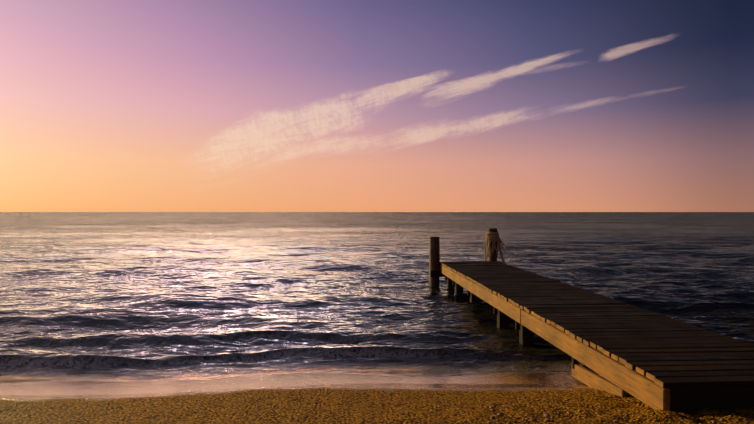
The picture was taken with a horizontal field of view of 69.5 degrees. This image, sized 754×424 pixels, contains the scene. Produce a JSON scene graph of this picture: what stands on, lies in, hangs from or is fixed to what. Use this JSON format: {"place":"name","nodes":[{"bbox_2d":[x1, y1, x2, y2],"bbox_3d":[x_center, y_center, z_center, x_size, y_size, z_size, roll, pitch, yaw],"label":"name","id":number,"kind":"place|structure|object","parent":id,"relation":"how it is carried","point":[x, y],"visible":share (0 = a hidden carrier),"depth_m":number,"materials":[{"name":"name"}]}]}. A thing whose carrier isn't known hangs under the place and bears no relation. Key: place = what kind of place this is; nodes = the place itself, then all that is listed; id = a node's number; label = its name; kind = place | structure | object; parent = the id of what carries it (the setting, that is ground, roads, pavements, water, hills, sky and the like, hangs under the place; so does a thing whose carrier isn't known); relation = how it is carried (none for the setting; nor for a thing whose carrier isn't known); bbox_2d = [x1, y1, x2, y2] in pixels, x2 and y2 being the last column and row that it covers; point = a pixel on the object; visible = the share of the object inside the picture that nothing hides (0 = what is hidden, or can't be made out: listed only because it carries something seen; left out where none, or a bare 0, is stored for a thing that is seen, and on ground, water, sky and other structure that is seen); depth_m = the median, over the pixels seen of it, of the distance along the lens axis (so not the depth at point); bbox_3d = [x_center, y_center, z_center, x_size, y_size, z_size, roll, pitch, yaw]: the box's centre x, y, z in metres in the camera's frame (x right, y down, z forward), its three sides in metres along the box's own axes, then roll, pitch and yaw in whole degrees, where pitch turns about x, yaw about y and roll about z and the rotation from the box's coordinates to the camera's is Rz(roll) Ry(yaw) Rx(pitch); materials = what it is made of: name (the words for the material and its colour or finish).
{"place":"outdoors","nodes":[
{"label":"outdoors","id":0,"kind":"place"},
{"bbox_2d":[0,212,753,384],"bbox_3d":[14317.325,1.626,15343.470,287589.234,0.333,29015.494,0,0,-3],"label":"sea water","id":1,"kind":"structure","parent":0,"point":[114,295],"depth_m":12.16,"materials":[{"name":"blue liquid"}]},
{"bbox_2d":[0,367,753,423],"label":"beach ground","id":2,"kind":"structure","parent":0,"point":[302,397],"depth_m":4.12,"materials":[{"name":"beige sand"}]},
{"bbox_2d":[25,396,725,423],"bbox_3d":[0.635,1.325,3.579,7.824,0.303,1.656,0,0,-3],"label":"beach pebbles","id":3,"kind":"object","parent":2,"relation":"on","point":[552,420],"visible":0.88,"depth_m":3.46,"materials":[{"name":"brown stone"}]},
{"bbox_2d":[429,236,439,286],"bbox_3d":[1.276,1.685,12.171,0.252,2.270,0.253,0,0,-3],"label":"mooring pile","id":4,"kind":"object","parent":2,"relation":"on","point":[434,253],"visible":0.48,"depth_m":12.08,"materials":[{"name":"brown wood"}]},
{"bbox_2d":[484,228,505,263],"bbox_3d":[2.753,1.597,12.408,0.562,2.447,0.350,0,0,22],"label":"mooring pile with rope","id":5,"kind":"object","parent":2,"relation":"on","point":[493,241],"visible":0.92,"depth_m":12.36,"materials":[{"name":"brown wood"}]},
{"bbox_2d":[430,261,753,413],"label":"pier","id":6,"kind":"structure","parent":2,"relation":"on","point":[654,360],"depth_m":4.88,"materials":[{"name":"brown wood"}]},
{"bbox_2d":[0,0,753,211],"label":"sky","id":7,"kind":"structure","parent":0,"point":[106,105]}
]}

